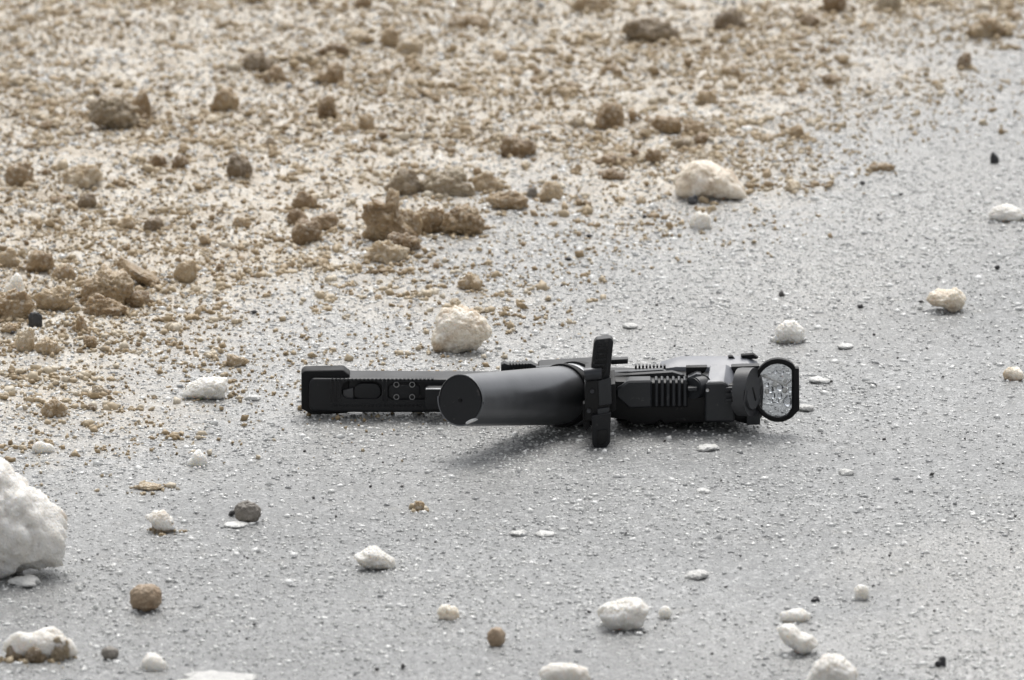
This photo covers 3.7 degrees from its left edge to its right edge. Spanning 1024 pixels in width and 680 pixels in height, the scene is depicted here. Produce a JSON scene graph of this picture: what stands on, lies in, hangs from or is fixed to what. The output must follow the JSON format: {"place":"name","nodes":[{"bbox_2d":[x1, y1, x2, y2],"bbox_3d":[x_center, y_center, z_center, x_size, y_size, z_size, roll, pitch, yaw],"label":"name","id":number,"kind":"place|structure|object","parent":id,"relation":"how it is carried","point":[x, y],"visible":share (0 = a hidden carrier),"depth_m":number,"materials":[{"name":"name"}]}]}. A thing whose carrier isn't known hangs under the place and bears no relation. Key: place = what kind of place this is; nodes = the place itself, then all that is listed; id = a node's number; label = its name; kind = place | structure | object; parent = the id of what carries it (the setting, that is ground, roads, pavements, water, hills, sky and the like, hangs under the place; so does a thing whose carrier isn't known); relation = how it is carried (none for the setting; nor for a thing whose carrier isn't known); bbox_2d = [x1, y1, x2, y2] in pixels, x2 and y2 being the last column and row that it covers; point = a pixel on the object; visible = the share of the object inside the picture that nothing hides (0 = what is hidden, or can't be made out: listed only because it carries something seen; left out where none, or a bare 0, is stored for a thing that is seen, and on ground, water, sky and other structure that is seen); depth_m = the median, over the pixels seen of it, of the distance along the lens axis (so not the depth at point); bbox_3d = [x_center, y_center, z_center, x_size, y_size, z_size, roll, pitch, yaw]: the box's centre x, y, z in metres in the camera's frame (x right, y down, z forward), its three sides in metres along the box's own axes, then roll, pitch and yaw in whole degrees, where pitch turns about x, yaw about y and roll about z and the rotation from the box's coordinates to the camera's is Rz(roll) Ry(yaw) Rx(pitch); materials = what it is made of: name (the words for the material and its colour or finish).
{"place":"outdoors","nodes":[
{"label":"outdoors","id":0,"kind":"place"},
{"bbox_2d":[0,0,1023,679],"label":"ground","id":1,"kind":"structure","parent":0,"point":[936,350],"depth_m":7.77,"materials":[{"name":"asphalt"}]},
{"bbox_2d":[0,247,19,267],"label":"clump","id":2,"kind":"object","parent":1,"relation":"on","point":[8,258],"visible":1,"depth_m":8.19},
{"bbox_2d":[4,273,23,291],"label":"snow chunk","id":3,"kind":"object","parent":1,"relation":"on","point":[16,281],"visible":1,"depth_m":8.10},
{"bbox_2d":[0,288,35,319],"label":"slush clump","id":4,"kind":"object","parent":1,"relation":"on","point":[14,303],"visible":1,"depth_m":8.05,"materials":[{"name":"snow"}]},
{"bbox_2d":[4,160,33,187],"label":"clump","id":5,"kind":"object","parent":1,"relation":"on","point":[20,174],"visible":1,"depth_m":8.41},
{"bbox_2d":[7,574,40,586],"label":"snow chunk","id":6,"kind":"object","parent":1,"relation":"on","point":[28,580],"visible":1,"depth_m":7.41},
{"bbox_2d":[15,327,34,351],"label":"slush clump","id":7,"kind":"object","parent":1,"relation":"on","point":[24,341],"visible":1,"depth_m":7.97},
{"bbox_2d":[0,457,67,578],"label":"snow chunk","id":8,"kind":"object","parent":1,"relation":"on","point":[33,527],"visible":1,"depth_m":7.42,"materials":[{"name":"snow"}]},
{"bbox_2d":[28,312,42,327],"bbox_3d":[-0.241,-0.010,8.034,0.007,0.008,0.006,0,11,0],"label":"stone chip","id":9,"kind":"object","parent":1,"relation":"on","point":[35,319],"visible":1,"depth_m":8.03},
{"bbox_2d":[24,646,47,662],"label":"slush clump","id":10,"kind":"object","parent":1,"relation":"on","point":[33,654],"visible":1,"depth_m":7.24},
{"bbox_2d":[24,250,54,272],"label":"clump","id":11,"kind":"object","parent":1,"relation":"on","point":[40,261],"visible":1,"depth_m":8.17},
{"bbox_2d":[2,626,77,659],"bbox_3d":[-0.215,0.138,7.253,0.035,0.014,0.018,0,11,0],"label":"snow chunk","id":12,"kind":"object","parent":1,"relation":"on","point":[19,642],"visible":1,"depth_m":7.25,"materials":[{"name":"snow"}]},
{"bbox_2d":[32,441,54,453],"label":"snow chunk","id":13,"kind":"object","parent":1,"relation":"on","point":[40,447],"visible":1,"depth_m":7.72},
{"bbox_2d":[34,338,60,354],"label":"slush clump","id":14,"kind":"object","parent":1,"relation":"on","point":[47,346],"visible":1,"depth_m":7.96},
{"bbox_2d":[33,285,74,310],"bbox_3d":[-0.233,-0.022,8.077,0.022,0.013,0.015,0,11,0],"label":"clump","id":15,"kind":"object","parent":1,"relation":"on","point":[57,298],"visible":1,"depth_m":8.07,"materials":[{"name":"soil"}]},
{"bbox_2d":[40,398,67,417],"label":"slush clump","id":16,"kind":"object","parent":1,"relation":"on","point":[56,407],"visible":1,"depth_m":7.80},
{"bbox_2d":[49,635,69,661],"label":"slush clump","id":17,"kind":"object","parent":1,"relation":"on","point":[59,653],"visible":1,"depth_m":7.25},
{"bbox_2d":[52,264,76,280],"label":"clump","id":18,"kind":"object","parent":1,"relation":"on","point":[67,271],"visible":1,"depth_m":8.15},
{"bbox_2d":[62,162,103,189],"bbox_3d":[-0.227,-0.086,8.409,0.023,0.014,0.016,0,11,0],"label":"clump","id":19,"kind":"object","parent":1,"relation":"on","point":[86,175],"visible":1,"depth_m":8.41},
{"bbox_2d":[77,193,96,208],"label":"slush clump","id":20,"kind":"object","parent":1,"relation":"on","point":[85,201],"visible":1,"depth_m":8.36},
{"bbox_2d":[82,293,127,316],"bbox_3d":[-0.207,-0.018,8.060,0.024,0.011,0.014,0,11,0],"label":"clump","id":21,"kind":"object","parent":1,"relation":"on","point":[97,304],"visible":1,"depth_m":8.06,"materials":[{"name":"soil"}]},
{"bbox_2d":[78,263,134,304],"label":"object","id":22,"kind":"object","parent":1,"relation":"on","point":[106,281],"visible":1,"depth_m":8.08,"materials":[{"name":"soil"}]},
{"bbox_2d":[101,645,118,659],"bbox_3d":[-0.184,0.143,7.249,0.008,0.007,0.008,0,11,0],"label":"pebble","id":23,"kind":"object","parent":1,"relation":"on","point":[110,652],"visible":1,"depth_m":7.25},
{"bbox_2d":[87,93,139,129],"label":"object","id":24,"kind":"object","parent":1,"relation":"on","point":[117,111],"visible":1,"depth_m":8.58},
{"bbox_2d":[116,214,135,228],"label":"slush clump","id":25,"kind":"object","parent":1,"relation":"on","point":[127,221],"visible":1,"depth_m":8.29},
{"bbox_2d":[116,256,161,285],"bbox_3d":[-0.191,-0.035,8.143,0.021,0.016,0.023,-9,14,-38],"label":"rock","id":26,"kind":"object","parent":1,"relation":"on","point":[139,275],"visible":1,"depth_m":8.14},
{"bbox_2d":[125,289,154,307],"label":"clump","id":27,"kind":"object","parent":1,"relation":"on","point":[137,298],"visible":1,"depth_m":8.09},
{"bbox_2d":[131,89,151,118],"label":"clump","id":28,"kind":"object","parent":1,"relation":"on","point":[141,101],"visible":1,"depth_m":8.61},
{"bbox_2d":[130,584,161,611],"bbox_3d":[-0.170,0.120,7.355,0.015,0.014,0.014,0,11,0],"label":"pebble","id":29,"kind":"object","parent":1,"relation":"on","point":[145,597],"visible":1,"depth_m":7.35,"materials":[{"name":"stone"}]},
{"bbox_2d":[132,482,165,490],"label":"slush clump","id":30,"kind":"object","parent":1,"relation":"on","point":[149,486],"visible":1,"depth_m":7.63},
{"bbox_2d":[144,216,163,231],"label":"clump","id":31,"kind":"object","parent":1,"relation":"on","point":[151,224],"visible":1,"depth_m":8.29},
{"bbox_2d":[140,652,167,671],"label":"snow chunk","id":32,"kind":"object","parent":1,"relation":"on","point":[153,662],"visible":1,"depth_m":7.22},
{"bbox_2d":[150,154,166,166],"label":"slush clump","id":33,"kind":"object","parent":1,"relation":"on","point":[158,161],"visible":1,"depth_m":8.47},
{"bbox_2d":[145,510,175,530],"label":"snow chunk","id":34,"kind":"object","parent":1,"relation":"on","point":[162,520],"visible":1,"depth_m":7.53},
{"bbox_2d":[171,154,189,168],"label":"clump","id":35,"kind":"object","parent":1,"relation":"on","point":[180,161],"visible":1,"depth_m":8.46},
{"bbox_2d":[173,259,196,282],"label":"clump","id":36,"kind":"object","parent":1,"relation":"on","point":[185,271],"visible":1,"depth_m":8.14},
{"bbox_2d":[187,449,206,466],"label":"snow chunk","id":37,"kind":"object","parent":1,"relation":"on","point":[198,458],"visible":1,"depth_m":7.68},
{"bbox_2d":[180,376,227,399],"bbox_3d":[-0.152,0.024,7.851,0.024,0.011,0.022,0,11,0],"label":"snow chunk","id":38,"kind":"object","parent":1,"relation":"on","point":[212,387],"visible":1,"depth_m":7.84,"materials":[{"name":"snow"}]},
{"bbox_2d":[180,670,257,679],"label":"snow smear","id":39,"kind":"object","parent":1,"relation":"on","point":[208,675],"visible":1,"depth_m":7.20},
{"bbox_2d":[210,86,239,110],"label":"clump","id":40,"kind":"object","parent":1,"relation":"on","point":[225,99],"visible":1,"depth_m":8.64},
{"bbox_2d":[226,354,248,366],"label":"slush clump","id":41,"kind":"object","parent":1,"relation":"on","point":[233,360],"visible":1,"depth_m":7.93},
{"bbox_2d":[226,152,252,177],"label":"clump","id":42,"kind":"object","parent":1,"relation":"on","point":[237,165],"visible":1,"depth_m":8.43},
{"bbox_2d":[232,217,251,228],"bbox_3d":[-0.141,-0.061,8.299,0.011,0.007,0.008,0,11,0],"label":"slush crumb","id":43,"kind":"object","parent":1,"relation":"on","point":[241,222],"visible":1,"depth_m":8.30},
{"bbox_2d":[234,500,260,522],"bbox_3d":[-0.126,0.082,7.552,0.013,0.012,0.011,0,11,0],"label":"pebble","id":44,"kind":"object","parent":1,"relation":"on","point":[247,511],"visible":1,"depth_m":7.55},
{"bbox_2d":[242,50,274,72],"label":"clump","id":45,"kind":"object","parent":1,"relation":"on","point":[260,62],"visible":1,"depth_m":8.75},
{"bbox_2d":[263,64,287,83],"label":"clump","id":46,"kind":"object","parent":1,"relation":"on","point":[275,72],"visible":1,"depth_m":8.72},
{"bbox_2d":[287,208,307,225],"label":"slush clump","id":47,"kind":"object","parent":1,"relation":"on","point":[294,215],"visible":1,"depth_m":8.31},
{"bbox_2d":[291,190,316,208],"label":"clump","id":48,"kind":"object","parent":1,"relation":"on","point":[301,199],"visible":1,"depth_m":8.34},
{"bbox_2d":[291,218,321,245],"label":"clump","id":49,"kind":"object","parent":1,"relation":"on","point":[303,231],"visible":1,"depth_m":8.26,"materials":[{"name":"soil"}]},
{"bbox_2d":[310,212,339,230],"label":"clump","id":50,"kind":"object","parent":1,"relation":"on","point":[328,221],"visible":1,"depth_m":8.29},
{"bbox_2d":[317,95,338,117],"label":"clump","id":51,"kind":"object","parent":1,"relation":"on","point":[326,106],"visible":1,"depth_m":8.62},
{"bbox_2d":[318,62,344,83],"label":"clump","id":52,"kind":"object","parent":1,"relation":"on","point":[333,73],"visible":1,"depth_m":8.72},
{"bbox_2d":[316,43,349,55],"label":"clump","id":53,"kind":"object","parent":1,"relation":"on","point":[341,49],"visible":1,"depth_m":8.80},
{"bbox_2d":[344,32,374,42],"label":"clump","id":54,"kind":"object","parent":1,"relation":"on","point":[361,37],"visible":1,"depth_m":8.85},
{"bbox_2d":[359,113,374,130],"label":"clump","id":55,"kind":"object","parent":1,"relation":"on","point":[366,123],"visible":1,"depth_m":8.57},
{"bbox_2d":[354,545,395,568],"bbox_3d":[-0.065,0.102,7.449,0.019,0.012,0.018,-6,12,-26],"label":"snow chunk","id":56,"kind":"object","parent":1,"relation":"on","point":[373,557],"visible":1,"depth_m":7.44,"materials":[{"name":"snow"}]},
{"bbox_2d":[363,240,409,263],"bbox_3d":[-0.066,-0.046,8.206,0.022,0.012,0.016,5,12,22],"label":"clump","id":57,"kind":"object","parent":1,"relation":"on","point":[385,251],"visible":1,"depth_m":8.20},
{"bbox_2d":[361,187,417,241],"bbox_3d":[-0.063,-0.063,8.265,0.032,0.033,0.020,0,11,0],"label":"clump","id":58,"kind":"object","parent":1,"relation":"on","point":[382,220],"visible":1,"depth_m":8.26,"materials":[{"name":"soil"}]},
{"bbox_2d":[380,26,399,46],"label":"slush clump","id":59,"kind":"object","parent":1,"relation":"on","point":[389,36],"visible":1,"depth_m":8.84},
{"bbox_2d":[383,167,420,195],"bbox_3d":[-0.058,-0.084,8.395,0.019,0.015,0.012,5,12,22],"label":"clump","id":60,"kind":"object","parent":1,"relation":"on","point":[405,182],"visible":0.94,"depth_m":8.39,"materials":[{"name":"soil"}]},
{"bbox_2d":[387,232,421,250],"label":"slush clump","id":61,"kind":"object","parent":1,"relation":"on","point":[407,240],"visible":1,"depth_m":8.23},
{"bbox_2d":[395,36,424,55],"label":"clump","id":62,"kind":"object","parent":1,"relation":"on","point":[410,46],"visible":1,"depth_m":8.81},
{"bbox_2d":[400,208,422,236],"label":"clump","id":63,"kind":"object","parent":1,"relation":"on","point":[412,219],"visible":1,"depth_m":8.27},
{"bbox_2d":[414,206,444,232],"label":"slush clump","id":64,"kind":"object","parent":1,"relation":"on","point":[432,218],"visible":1,"depth_m":8.28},
{"bbox_2d":[419,166,475,197],"bbox_3d":[-0.035,-0.084,8.390,0.031,0.016,0.017,0,11,0],"label":"slush clump","id":65,"kind":"object","parent":1,"relation":"on","point":[450,181],"visible":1,"depth_m":8.39,"materials":[{"name":"snow"}]},
{"bbox_2d":[437,604,459,619],"bbox_3d":[-0.029,0.126,7.336,0.011,0.007,0.009,0,11,0],"label":"ice lump","id":66,"kind":"object","parent":1,"relation":"on","point":[447,612],"visible":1,"depth_m":7.33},
{"bbox_2d":[431,304,491,353],"bbox_3d":[-0.025,-0.005,7.970,0.031,0.026,0.029,0,11,0],"label":"snow chunk","id":67,"kind":"object","parent":1,"relation":"on","point":[459,328],"visible":1,"depth_m":7.96,"materials":[{"name":"snow"}]},
{"bbox_2d":[439,203,485,235],"bbox_3d":[-0.026,-0.061,8.284,0.025,0.019,0.023,0,11,0],"label":"slush clump","id":68,"kind":"object","parent":1,"relation":"on","point":[465,218],"visible":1,"depth_m":8.28,"materials":[{"name":"snow"}]},
{"bbox_2d":[447,13,489,29],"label":"clump","id":69,"kind":"object","parent":1,"relation":"on","point":[466,20],"visible":1,"depth_m":8.89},
{"bbox_2d":[457,271,482,290],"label":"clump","id":70,"kind":"object","parent":1,"relation":"on","point":[469,280],"visible":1,"depth_m":8.13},
{"bbox_2d":[472,171,503,191],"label":"clump","id":71,"kind":"object","parent":1,"relation":"on","point":[486,180],"visible":1,"depth_m":8.40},
{"bbox_2d":[487,627,505,646],"bbox_3d":[-0.007,0.136,7.279,0.009,0.009,0.008,0,11,0],"label":"pebble","id":72,"kind":"object","parent":1,"relation":"on","point":[496,636],"visible":1,"depth_m":7.28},
{"bbox_2d":[485,189,528,209],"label":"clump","id":73,"kind":"object","parent":1,"relation":"on","point":[509,199],"visible":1,"depth_m":8.35,"materials":[{"name":"soil"}]},
{"bbox_2d":[0,0,1023,667],"bbox_3d":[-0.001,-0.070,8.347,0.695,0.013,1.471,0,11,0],"label":"sand crumbs","id":74,"kind":"object","parent":1,"relation":"on","point":[462,130],"visible":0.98,"depth_m":8.57,"materials":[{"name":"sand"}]},
{"bbox_2d":[0,0,1023,679],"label":"salt grains","id":75,"kind":"object","parent":1,"relation":"on","point":[586,316],"visible":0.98,"depth_m":8.02},
{"bbox_2d":[0,0,1023,500],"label":"sand grains","id":76,"kind":"object","parent":1,"relation":"on","point":[526,164],"visible":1,"depth_m":8.57},
{"bbox_2d":[14,190,1011,677],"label":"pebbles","id":77,"kind":"object","parent":1,"relation":"on","point":[458,618],"visible":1,"depth_m":7.44,"materials":[{"name":"stone"}]},
{"bbox_2d":[10,1,1018,670],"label":"dark grit","id":78,"kind":"object","parent":1,"relation":"on","point":[780,293],"visible":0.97,"depth_m":8.02,"materials":[{"name":"gravel"}]},
{"bbox_2d":[499,135,536,158],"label":"clump","id":79,"kind":"object","parent":1,"relation":"on","point":[515,146],"visible":1,"depth_m":8.50,"materials":[{"name":"soil"}]},
{"bbox_2d":[301,335,799,447],"bbox_3d":[0.026,0.016,7.785,0.230,0.056,0.153,-4,12,-22],"label":"gun","id":80,"kind":"object","parent":1,"relation":"on","point":[596,391],"visible":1,"depth_m":7.76,"materials":[{"name":"black metal"}]},
{"bbox_2d":[538,181,562,201],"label":"slush clump","id":81,"kind":"object","parent":1,"relation":"on","point":[549,191],"visible":1,"depth_m":8.38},
{"bbox_2d":[539,663,590,679],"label":"snow chunk","id":82,"kind":"object","parent":1,"relation":"on","point":[561,671],"visible":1,"depth_m":7.18,"materials":[{"name":"snow"}]},
{"bbox_2d":[573,0,610,11],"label":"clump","id":83,"kind":"object","parent":1,"relation":"on","point":[600,5],"visible":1,"depth_m":8.94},
{"bbox_2d":[595,101,624,129],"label":"clump","id":84,"kind":"object","parent":1,"relation":"on","point":[609,115],"visible":1,"depth_m":8.57,"materials":[{"name":"soil"}]},
{"bbox_2d":[600,63,622,75],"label":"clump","id":85,"kind":"object","parent":1,"relation":"on","point":[614,68],"visible":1,"depth_m":8.74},
{"bbox_2d":[595,153,628,165],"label":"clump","id":86,"kind":"object","parent":1,"relation":"on","point":[609,158],"visible":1,"depth_m":8.48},
{"bbox_2d":[601,168,625,179],"bbox_3d":[0.053,-0.088,8.440,0.011,0.006,0.017,9,14,38],"label":"slush crumb","id":87,"kind":"object","parent":1,"relation":"on","point":[611,174],"visible":1,"depth_m":8.44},
{"bbox_2d":[597,597,649,631],"bbox_3d":[0.051,0.126,7.315,0.024,0.016,0.024,0,11,0],"label":"snow chunk","id":88,"kind":"object","parent":1,"relation":"on","point":[627,614],"visible":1,"depth_m":7.31,"materials":[{"name":"snow"}]},
{"bbox_2d":[621,16,679,42],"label":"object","id":89,"kind":"object","parent":1,"relation":"on","point":[651,29],"visible":1,"depth_m":8.85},
{"bbox_2d":[644,149,661,161],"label":"slush clump","id":90,"kind":"object","parent":1,"relation":"on","point":[655,155],"visible":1,"depth_m":8.47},
{"bbox_2d":[651,114,682,132],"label":"clump","id":91,"kind":"object","parent":1,"relation":"on","point":[667,124],"visible":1,"depth_m":8.57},
{"bbox_2d":[670,136,694,148],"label":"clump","id":92,"kind":"object","parent":1,"relation":"on","point":[686,141],"visible":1,"depth_m":8.53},
{"bbox_2d":[683,119,706,134],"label":"slush clump","id":93,"kind":"object","parent":1,"relation":"on","point":[696,126],"visible":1,"depth_m":8.57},
{"bbox_2d":[685,569,709,579],"bbox_3d":[0.087,0.109,7.428,0.012,0.004,0.013,0,11,0],"label":"ice flake","id":94,"kind":"object","parent":1,"relation":"on","point":[697,574],"visible":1,"depth_m":7.42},
{"bbox_2d":[689,211,711,228],"bbox_3d":[0.099,-0.063,8.298,0.012,0.010,0.009,0,11,0],"label":"ice lump","id":95,"kind":"object","parent":1,"relation":"on","point":[699,220],"visible":1,"depth_m":8.29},
{"bbox_2d":[696,90,717,104],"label":"slush clump","id":96,"kind":"object","parent":1,"relation":"on","point":[704,97],"visible":1,"depth_m":8.66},
{"bbox_2d":[673,159,745,199],"bbox_3d":[0.104,-0.084,8.384,0.039,0.022,0.035,0,11,0],"label":"snow chunk","id":97,"kind":"object","parent":1,"relation":"on","point":[710,179],"visible":1,"depth_m":8.37,"materials":[{"name":"snow"}]},
{"bbox_2d":[713,7,746,30],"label":"slush clump","id":98,"kind":"object","parent":1,"relation":"on","point":[732,16],"visible":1,"depth_m":8.89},
{"bbox_2d":[773,320,804,343],"bbox_3d":[0.140,-0.004,7.995,0.015,0.013,0.015,-10,15,-41],"label":"snow chunk","id":99,"kind":"object","parent":1,"relation":"on","point":[789,331],"visible":1,"depth_m":7.99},
{"bbox_2d":[784,179,800,191],"bbox_3d":[0.149,-0.082,8.406,0.009,0.006,0.014,3,11,14],"label":"slush crumb","id":100,"kind":"object","parent":1,"relation":"on","point":[791,185],"visible":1,"depth_m":8.40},
{"bbox_2d":[780,608,810,622],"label":"snow chunk","id":101,"kind":"object","parent":1,"relation":"on","point":[796,615],"visible":1,"depth_m":7.33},
{"bbox_2d":[788,124,804,137],"bbox_3d":[0.153,-0.113,8.560,0.009,0.008,0.007,0,11,0],"label":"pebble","id":102,"kind":"object","parent":1,"relation":"on","point":[796,130],"visible":1,"depth_m":8.56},
{"bbox_2d":[777,624,818,654],"bbox_3d":[0.131,0.137,7.261,0.020,0.014,0.017,0,11,0],"label":"snow chunk","id":103,"kind":"object","parent":1,"relation":"on","point":[794,638],"visible":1,"depth_m":7.26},
{"bbox_2d":[799,13,820,26],"bbox_3d":[0.166,-0.179,8.897,0.012,0.007,0.010,-10,15,-43],"label":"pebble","id":104,"kind":"object","parent":1,"relation":"on","point":[811,20],"visible":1,"depth_m":8.89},
{"bbox_2d":[821,74,841,84],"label":"slush clump","id":105,"kind":"object","parent":1,"relation":"on","point":[828,79],"visible":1,"depth_m":8.72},
{"bbox_2d":[806,653,857,679],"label":"snow chunk","id":106,"kind":"object","parent":1,"relation":"on","point":[829,666],"visible":1,"depth_m":7.18,"materials":[{"name":"snow"}]},
{"bbox_2d":[822,0,846,12],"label":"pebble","id":107,"kind":"object","parent":1,"relation":"on","point":[831,5],"visible":1,"depth_m":8.95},
{"bbox_2d":[854,584,868,599],"bbox_3d":[0.162,0.117,7.381,0.007,0.007,0.005,0,11,0],"label":"ice lump","id":108,"kind":"object","parent":1,"relation":"on","point":[861,591],"visible":1,"depth_m":7.38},
{"bbox_2d":[869,162,894,171],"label":"slush clump","id":109,"kind":"object","parent":1,"relation":"on","point":[883,166],"visible":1,"depth_m":8.46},
{"bbox_2d":[877,0,901,10],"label":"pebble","id":110,"kind":"object","parent":1,"relation":"on","point":[892,4],"visible":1,"depth_m":8.95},
{"bbox_2d":[926,287,966,312],"bbox_3d":[0.221,-0.021,8.076,0.021,0.013,0.019,0,11,0],"label":"ice lump","id":111,"kind":"object","parent":1,"relation":"on","point":[953,300],"visible":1,"depth_m":8.07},
{"bbox_2d":[956,52,971,67],"bbox_3d":[0.249,-0.154,8.768,0.009,0.010,0.007,0,11,0],"label":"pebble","id":112,"kind":"object","parent":1,"relation":"on","point":[964,59],"visible":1,"depth_m":8.77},
{"bbox_2d":[965,17,1006,37],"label":"slush clump","id":113,"kind":"object","parent":1,"relation":"on","point":[986,27],"visible":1,"depth_m":8.86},
{"bbox_2d":[988,204,1023,222],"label":"snow chunk","id":114,"kind":"object","parent":1,"relation":"on","point":[1008,213],"visible":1,"depth_m":8.32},
{"bbox_2d":[1003,367,1023,380],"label":"ice lump","id":115,"kind":"object","parent":1,"relation":"on","point":[1013,373],"visible":1,"depth_m":7.89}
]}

